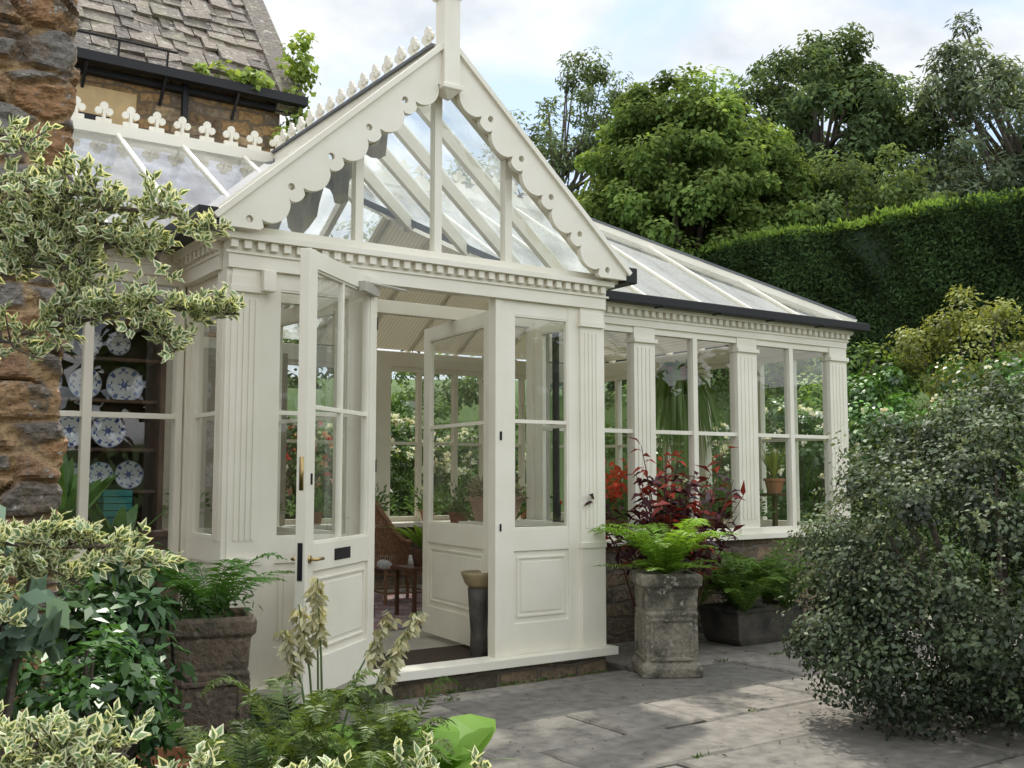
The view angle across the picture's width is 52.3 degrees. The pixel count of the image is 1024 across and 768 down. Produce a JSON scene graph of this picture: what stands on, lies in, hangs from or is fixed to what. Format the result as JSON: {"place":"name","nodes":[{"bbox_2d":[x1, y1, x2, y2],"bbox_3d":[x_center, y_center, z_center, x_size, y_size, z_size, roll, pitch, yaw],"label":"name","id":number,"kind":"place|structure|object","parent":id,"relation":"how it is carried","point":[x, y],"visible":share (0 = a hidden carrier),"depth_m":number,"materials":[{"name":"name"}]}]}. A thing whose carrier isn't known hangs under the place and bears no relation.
{"place":"outdoors","nodes":[
{"label":"outdoors","id":0,"kind":"place"},
{"bbox_2d":[433,477,482,522],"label":"table plant","id":1,"kind":"object","parent":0,"point":[453,514],"visible":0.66,"depth_m":11.43,"materials":[{"name":"green plant"}]},
{"bbox_2d":[160,368,1023,726],"bbox_3d":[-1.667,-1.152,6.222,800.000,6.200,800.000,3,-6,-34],"label":"ground","id":2,"kind":"structure","parent":0,"point":[324,394],"depth_m":20.27,"materials":[{"name":"green plant"}]},
{"bbox_2d":[0,505,76,721],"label":"pale leaf shrub","id":3,"kind":"object","parent":2,"relation":"on","point":[17,644],"visible":0.7,"depth_m":3.38,"materials":[{"name":"green plant"}]},
{"bbox_2d":[0,0,79,723],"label":"stone pier","id":4,"kind":"structure","parent":2,"relation":"on","point":[39,76],"depth_m":4.17,"materials":[{"name":"brown stone"}]},
{"bbox_2d":[0,607,194,767],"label":"choisya shrub","id":5,"kind":"object","parent":2,"relation":"on","point":[93,690],"visible":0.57,"depth_m":3.67,"materials":[{"name":"green plant"}]},
{"bbox_2d":[47,538,197,752],"bbox_3d":[-1.743,1.276,4.710,0.886,1.126,1.219,0,-5,5],"label":"dark evergreen shrub","id":6,"kind":"object","parent":2,"relation":"on","point":[145,614],"visible":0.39,"depth_m":4.53,"materials":[{"name":"green plant"}]},
{"bbox_2d":[136,746,203,767],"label":"terracotta pot","id":7,"kind":"object","parent":2,"relation":"on","point":[173,752],"visible":0.14,"depth_m":4.10,"materials":[{"name":"brown ceramic"}]},
{"bbox_2d":[76,0,279,337],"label":"walls","id":8,"kind":"structure","parent":2,"relation":"on","point":[245,122],"depth_m":11.49,"materials":[{"name":"brown stone"}]},
{"bbox_2d":[76,83,136,222],"bbox_3d":[-4.556,-2.358,10.681,1.350,1.520,0.080,3,-6,-34],"label":"window surround","id":9,"kind":"object","parent":8,"relation":"attached to","point":[92,98],"visible":0.14,"depth_m":10.95,"materials":[{"name":"beige stone"}]},
{"bbox_2d":[69,111,109,207],"bbox_3d":[-4.573,-2.208,10.674,0.830,1.220,0.050,3,-6,-34],"label":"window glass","id":10,"kind":"object","parent":9,"relation":"in","point":[89,116],"visible":0.07,"depth_m":10.83,"materials":[{"name":"glass"}]},
{"bbox_2d":[75,0,286,90],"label":"slate roof","id":11,"kind":"structure","parent":8,"relation":"attached to","point":[226,26],"depth_m":11.78,"materials":[{"name":"stone"}]},
{"bbox_2d":[74,29,307,122],"bbox_3d":[-7.198,-2.315,8.721,11.590,2.892,0.301,3,-6,-34],"label":"gutter","id":12,"kind":"object","parent":8,"relation":"attached to","point":[185,78],"visible":0.57,"depth_m":11.23,"materials":[{"name":"black paint"}]},
{"bbox_2d":[192,29,320,141],"bbox_3d":[-2.869,-3.094,11.785,1.520,2.050,0.626,3,-6,-34],"label":"climbing creeper","id":13,"kind":"object","parent":8,"relation":"attached to","point":[300,73],"visible":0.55,"depth_m":11.96,"materials":[{"name":"green plant"}]},
{"bbox_2d":[242,0,304,115],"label":"gable coping","id":14,"kind":"object","parent":8,"relation":"attached to","point":[267,36],"visible":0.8,"depth_m":12.56,"materials":[{"name":"stone"}]},
{"bbox_2d":[166,607,256,749],"bbox_3d":[-1.494,1.483,5.136,0.411,0.700,0.411,2,-5,-20],"label":"stone planter","id":15,"kind":"object","parent":2,"relation":"on","point":[218,647],"visible":0.51,"depth_m":4.98,"materials":[{"name":"brown stone"}]},
{"bbox_2d":[104,552,294,631],"bbox_3d":[-1.567,1.063,5.171,0.928,0.456,0.837,1,-5,-8],"label":"potted fern","id":16,"kind":"object","parent":15,"relation":"in","point":[217,597],"visible":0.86,"depth_m":5.08,"materials":[{"name":"green plant"}]},
{"bbox_2d":[0,115,491,767],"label":"variegated euonymus","id":17,"kind":"object","parent":2,"relation":"on","point":[46,223],"visible":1,"depth_m":2.98,"materials":[{"name":"green plant"}]},
{"bbox_2d":[166,694,363,766],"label":"ground cover plants","id":18,"kind":"object","parent":2,"relation":"on","point":[255,717],"visible":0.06,"depth_m":5.31,"materials":[{"name":"green plant"}]},
{"bbox_2d":[150,668,460,767],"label":"sword fern","id":19,"kind":"object","parent":2,"relation":"on","point":[384,730],"visible":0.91,"depth_m":3.91,"materials":[{"name":"green plant"}]},
{"bbox_2d":[285,415,332,518],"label":"rose bush","id":20,"kind":"object","parent":2,"relation":"on","point":[325,474],"visible":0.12,"depth_m":15.03,"materials":[{"name":"green plant"}]},
{"bbox_2d":[227,577,517,767],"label":"hosta","id":21,"kind":"object","parent":2,"relation":"on","point":[465,733],"visible":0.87,"depth_m":4.42,"materials":[{"name":"green plant"}]},
{"bbox_2d":[390,413,525,516],"bbox_3d":[-1.187,1.631,16.391,3.580,2.366,1.995,3,-6,-34],"label":"rose bush","id":22,"kind":"object","parent":2,"relation":"on","point":[401,461],"visible":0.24,"depth_m":16.19,"materials":[{"name":"green plant"}]},
{"bbox_2d":[54,0,869,721],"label":"conservatory","id":23,"kind":"object","parent":2,"relation":"on","point":[500,276],"visible":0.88,"depth_m":7.42,"materials":[{"name":"beige paint"}]},
{"bbox_2d":[58,312,167,552],"bbox_3d":[-3.436,0.681,7.095,2.130,2.400,0.600,3,-6,-34],"label":"wooden dresser","id":24,"kind":"object","parent":23,"relation":"on","point":[129,375],"visible":0.37,"depth_m":7.65,"materials":[{"name":"brown wood"}]},
{"bbox_2d":[293,248,376,703],"bbox_3d":[-1.008,0.512,6.079,0.060,2.440,0.980,-1,-5,14],"label":"open door leaf","id":25,"kind":"structure","parent":23,"relation":"in","point":[348,583],"depth_m":6.03,"materials":[{"name":"beige paint"}]},
{"bbox_2d":[167,518,552,532],"bbox_3d":[-1.471,1.585,11.721,4.800,0.045,0.300,3,-6,-34],"label":"back sill shelf","id":26,"kind":"object","parent":23,"relation":"attached to","point":[329,526],"visible":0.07,"depth_m":11.40,"materials":[{"name":"beige paint"}]},
{"bbox_2d":[162,490,212,518],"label":"sill plant","id":27,"kind":"object","parent":26,"relation":"on","point":[201,503],"visible":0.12,"depth_m":10.49,"materials":[{"name":"green plant"}]},
{"bbox_2d":[286,483,331,524],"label":"sill plant","id":28,"kind":"object","parent":26,"relation":"on","point":[319,511],"visible":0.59,"depth_m":11.23,"materials":[{"name":"green plant"}]},
{"bbox_2d":[375,483,398,522],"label":"sill plant","id":29,"kind":"object","parent":26,"relation":"on","point":[377,497],"visible":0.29,"depth_m":11.69,"materials":[{"name":"green plant"}]},
{"bbox_2d":[399,483,451,520],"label":"sill plant","id":30,"kind":"object","parent":26,"relation":"on","point":[420,505],"visible":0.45,"depth_m":12.03,"materials":[{"name":"green plant"}]},
{"bbox_2d":[457,485,481,518],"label":"sill plant","id":31,"kind":"object","parent":26,"relation":"on","point":[468,496],"visible":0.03,"depth_m":12.46,"materials":[{"name":"green plant"}]},
{"bbox_2d":[518,484,550,518],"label":"sill plant","id":32,"kind":"object","parent":26,"relation":"on","point":[523,515],"visible":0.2,"depth_m":12.80,"materials":[{"name":"green plant"}]},
{"bbox_2d":[373,590,421,631],"bbox_3d":[-0.879,2.134,10.011,2.500,0.010,2.400,3,-6,-34],"label":"rug","id":33,"kind":"object","parent":23,"relation":"on","point":[405,607],"visible":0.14,"depth_m":9.82,"materials":[{"name":"fabric"}]},
{"bbox_2d":[374,499,421,605],"bbox_3d":[-1.198,1.601,10.389,0.696,1.142,0.766,3,-6,-34],"label":"wicker chair","id":34,"kind":"object","parent":33,"relation":"on","point":[399,550],"visible":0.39,"depth_m":10.09,"materials":[{"name":"wicker"}]},
{"bbox_2d":[391,564,421,614],"bbox_3d":[-0.811,1.851,9.352,0.400,0.438,0.400,3,-6,-34],"label":"side table","id":35,"kind":"object","parent":33,"relation":"on","point":[413,569],"visible":0.46,"depth_m":9.21,"materials":[{"name":"brown wood"}]},
{"bbox_2d":[391,522,453,566],"bbox_3d":[-0.825,1.450,9.427,0.557,0.374,0.737,0,-5,5],"label":"potted palm","id":36,"kind":"object","parent":35,"relation":"on","point":[417,554],"visible":0.65,"depth_m":9.31,"materials":[{"name":"green plant"}]},
{"bbox_2d":[373,644,476,669],"bbox_3d":[-0.828,1.872,7.036,1.800,0.014,0.580,3,-6,-34],"label":"doormat","id":37,"kind":"object","parent":23,"relation":"on","point":[433,655],"depth_m":7.24,"materials":[{"name":"brown fabric"}]},
{"bbox_2d":[461,570,487,656],"bbox_3d":[-0.229,1.604,7.266,0.260,0.590,0.257,3,-6,-34],"label":"tall pot","id":38,"kind":"object","parent":37,"relation":"on","point":[476,582],"visible":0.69,"depth_m":7.20,"materials":[{"name":"ceramic"}]},
{"bbox_2d":[458,519,551,644],"bbox_3d":[-0.050,1.492,7.856,0.630,0.916,0.330,3,-6,-34],"label":"plant stand","id":39,"kind":"object","parent":23,"relation":"on","point":[524,522],"visible":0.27,"depth_m":7.82,"materials":[{"name":"beige paint"}]},
{"bbox_2d":[454,506,525,520],"bbox_3d":[-0.078,1.608,9.626,0.950,0.994,0.975,0,-5,-5],"label":"potted palm","id":40,"kind":"object","parent":39,"relation":"on","point":[471,518],"visible":0.11,"depth_m":9.57,"materials":[{"name":"plant"}]},
{"bbox_2d":[463,476,527,520],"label":"potted plant","id":41,"kind":"object","parent":39,"relation":"on","point":[475,501],"visible":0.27,"depth_m":7.82,"materials":[{"name":"green plant"}]},
{"bbox_2d":[560,456,671,511],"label":"flowering plant","id":42,"kind":"object","parent":23,"relation":"on","point":[616,487],"visible":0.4,"depth_m":9.17,"materials":[{"name":"red plant"}]},
{"bbox_2d":[620,360,730,470],"bbox_3d":[1.690,0.344,10.529,1.089,1.214,1.182,3,-6,-34],"label":"hanging plant","id":43,"kind":"object","parent":23,"relation":"hanging from","point":[710,398],"visible":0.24,"depth_m":10.32,"materials":[{"name":"green plant"}]},
{"bbox_2d":[655,361,712,436],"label":"hanging plant","id":44,"kind":"object","parent":23,"relation":"hanging from","point":[673,375],"visible":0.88,"depth_m":10.09,"materials":[{"name":"green plant"}]},
{"bbox_2d":[658,380,721,468],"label":"hanging plant","id":45,"kind":"object","parent":23,"relation":"hanging from","point":[700,430],"visible":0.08,"depth_m":11.15,"materials":[{"name":"green plant"}]},
{"bbox_3d":[1.998,1.790,10.138,1.850,0.720,0.500,3,-6,-34],"label":"plant table","id":46,"kind":"object","parent":23,"relation":"on","visible":0},
{"bbox_2d":[657,481,701,528],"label":"geranium","id":47,"kind":"object","parent":46,"relation":"on","point":[676,494],"visible":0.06,"depth_m":9.68,"materials":[{"name":"plant"}]},
{"bbox_2d":[658,482,718,529],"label":"geranium","id":48,"kind":"object","parent":46,"relation":"on","point":[704,514],"visible":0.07,"depth_m":9.91,"materials":[{"name":"plant"}]},
{"bbox_2d":[688,480,731,528],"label":"geranium","id":49,"kind":"object","parent":46,"relation":"on","point":[713,507],"visible":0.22,"depth_m":10.04,"materials":[{"name":"plant"}]},
{"bbox_2d":[706,486,776,520],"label":"geranium","id":50,"kind":"object","parent":46,"relation":"on","point":[761,509],"visible":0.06,"depth_m":10.30,"materials":[{"name":"plant"}]},
{"bbox_2d":[760,493,786,525],"bbox_3d":[2.665,1.287,10.581,0.240,0.360,0.240,3,-6,-34],"label":"pot stand","id":51,"kind":"object","parent":46,"relation":"on","point":[775,508],"visible":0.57,"depth_m":10.56,"materials":[{"name":"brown wood"}]},
{"bbox_2d":[759,445,785,492],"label":"agave","id":52,"kind":"object","parent":51,"relation":"on","point":[774,485],"visible":0.98,"depth_m":10.55,"materials":[{"name":"plant"}]},
{"bbox_2d":[410,46,632,363],"bbox_3d":[1.174,-5.896,34.833,9.430,10.621,3.920,0,-5,2],"label":"birch tree","id":53,"kind":"object","parent":2,"relation":"on","point":[563,157],"visible":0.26,"depth_m":34.56,"materials":[{"name":"green plant"}]},
{"bbox_2d":[283,177,973,395],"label":"background woodland","id":54,"kind":"object","parent":2,"relation":"on","point":[291,382],"visible":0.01,"depth_m":34.88,"materials":[{"name":"green plant"}]},
{"bbox_2d":[390,338,943,512],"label":"bank shrubs","id":55,"kind":"object","parent":2,"relation":"on","point":[775,374],"visible":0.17,"depth_m":17.95,"materials":[{"name":"green plant"}]},
{"bbox_2d":[572,62,845,259],"bbox_3d":[4.086,-3.490,24.476,7.002,8.055,6.422,3,-6,-34],"label":"lime tree","id":56,"kind":"object","parent":2,"relation":"on","point":[713,167],"visible":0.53,"depth_m":22.86,"materials":[{"name":"green plant"}]},
{"bbox_2d":[622,398,877,522],"bbox_3d":[3.015,1.398,13.888,2.163,2.432,3.910,3,-6,-34],"label":"rose bush","id":57,"kind":"object","parent":2,"relation":"on","point":[774,420],"visible":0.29,"depth_m":13.12,"materials":[{"name":"green plant"}]},
{"bbox_2d":[606,186,1023,394],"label":"yew hedge","id":58,"kind":"object","parent":2,"relation":"on","point":[892,270],"visible":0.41,"depth_m":18.91,"materials":[{"name":"green plant"}]},
{"bbox_2d":[717,21,972,205],"bbox_3d":[9.661,-6.016,32.517,8.145,10.459,7.144,3,-6,-34],"label":"oak tree","id":59,"kind":"object","parent":2,"relation":"on","point":[865,107],"visible":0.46,"depth_m":31.24,"materials":[{"name":"green plant"}]},
{"bbox_2d":[773,142,959,231],"bbox_3d":[8.196,-3.017,24.488,5.198,5.098,4.405,3,-6,-34],"label":"hawthorn tree","id":60,"kind":"object","parent":2,"relation":"on","point":[887,193],"visible":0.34,"depth_m":23.46,"materials":[{"name":"green plant"}]},
{"bbox_2d":[772,357,1023,746],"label":"cotoneaster shrub","id":61,"kind":"object","parent":2,"relation":"on","point":[978,659],"visible":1,"depth_m":5.57,"materials":[{"name":"green plant"}]},
{"bbox_2d":[800,350,1023,546],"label":"rose bush","id":62,"kind":"object","parent":2,"relation":"on","point":[865,396],"visible":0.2,"depth_m":13.20,"materials":[{"name":"green plant"}]},
{"bbox_2d":[857,461,1023,606],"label":"laurel shrub","id":63,"kind":"object","parent":2,"relation":"on","point":[966,554],"visible":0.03,"depth_m":10.97,"materials":[{"name":"green plant"}]},
{"bbox_2d":[880,284,1023,416],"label":"golden shrub","id":64,"kind":"object","parent":2,"relation":"on","point":[982,322],"visible":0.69,"depth_m":15.06,"materials":[{"name":"green plant"}]},
{"bbox_2d":[891,8,1023,200],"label":"willow tree","id":65,"kind":"object","parent":2,"relation":"on","point":[963,93],"visible":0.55,"depth_m":29.82,"materials":[{"name":"green plant"}]},
{"bbox_2d":[605,484,627,532],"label":"geranium","id":66,"kind":"object","parent":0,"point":[625,496],"visible":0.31,"depth_m":9.12,"materials":[{"name":"plant"}]},
{"bbox_2d":[605,483,627,531],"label":"geranium","id":67,"kind":"object","parent":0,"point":[622,504],"visible":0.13,"depth_m":9.31,"materials":[{"name":"plant"}]},
{"bbox_2d":[263,0,1023,379],"label":"sky","id":68,"kind":"structure","parent":0,"point":[516,46],"materials":[{"name":"white"}]},
{"bbox_2d":[605,468,687,530],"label":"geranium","id":69,"kind":"object","parent":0,"point":[624,481],"visible":0.02,"depth_m":10.54,"materials":[{"name":"plant"}]},
{"bbox_2d":[271,608,1023,767],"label":"stone paving","id":70,"kind":"structure","parent":0,"point":[584,722],"depth_m":5.82,"materials":[{"name":"grey stone"}]},
{"bbox_2d":[332,636,912,758],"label":"joint weeds","id":71,"kind":"object","parent":70,"relation":"on","point":[697,756],"visible":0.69,"depth_m":6.89,"materials":[{"name":"green plant"}]},
{"bbox_2d":[584,436,745,607],"bbox_3d":[1.126,1.239,8.056,1.615,1.703,0.994,1,-5,-14],"label":"burgundy shrub","id":72,"kind":"object","parent":70,"relation":"on","point":[677,516],"visible":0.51,"depth_m":8.12,"materials":[{"name":"red plant"}]},
{"bbox_2d":[630,569,702,678],"bbox_3d":[1.084,1.678,7.361,0.430,0.700,0.430,0,-5,-4],"label":"stone planter","id":73,"kind":"object","parent":70,"relation":"on","point":[666,628],"visible":0.99,"depth_m":7.18,"materials":[{"name":"grey stone"}]},
{"bbox_2d":[589,518,743,573],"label":"potted fern","id":74,"kind":"object","parent":73,"relation":"on","point":[667,555],"visible":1,"depth_m":7.31,"materials":[{"name":"green plant"}]},
{"bbox_2d":[333,647,1013,766],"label":"fallen leaves","id":75,"kind":"object","parent":70,"relation":"on","point":[704,720],"visible":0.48,"depth_m":5.91,"materials":[{"name":"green plant"}]},
{"bbox_2d":[698,598,805,645],"bbox_3d":[2.023,2.004,8.797,0.840,0.300,0.462,3,-6,-34],"label":"stone trough","id":76,"kind":"object","parent":70,"relation":"on","point":[725,622],"visible":0.73,"depth_m":8.60,"materials":[{"name":"grey stone"}]},
{"bbox_2d":[621,539,817,613],"bbox_3d":[1.856,1.597,8.645,2.006,0.544,1.472,3,-6,-34],"label":"hardy fern","id":77,"kind":"object","parent":76,"relation":"on","point":[764,579],"visible":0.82,"depth_m":8.50,"materials":[{"name":"green plant"}]},
{"bbox_3d":[-2.718,1.641,6.715,1.300,0.420,0.400,3,-6,-34],"label":"plant bench","id":78,"kind":"object","parent":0,"visible":0},
{"bbox_2d":[57,453,118,548],"bbox_3d":[-2.970,0.878,6.625,0.804,0.926,1.098,-2,-5,17],"label":"aspidistra","id":79,"kind":"object","parent":78,"relation":"on","point":[67,482],"visible":0.12,"depth_m":6.72,"materials":[{"name":"plant"}]},
{"bbox_2d":[88,502,168,552],"bbox_3d":[-2.645,1.105,6.890,0.570,0.658,0.634,-4,-6,38],"label":"aspidistra","id":80,"kind":"object","parent":78,"relation":"on","point":[125,519],"visible":0.23,"depth_m":6.83,"materials":[{"name":"plant"}]}
]}

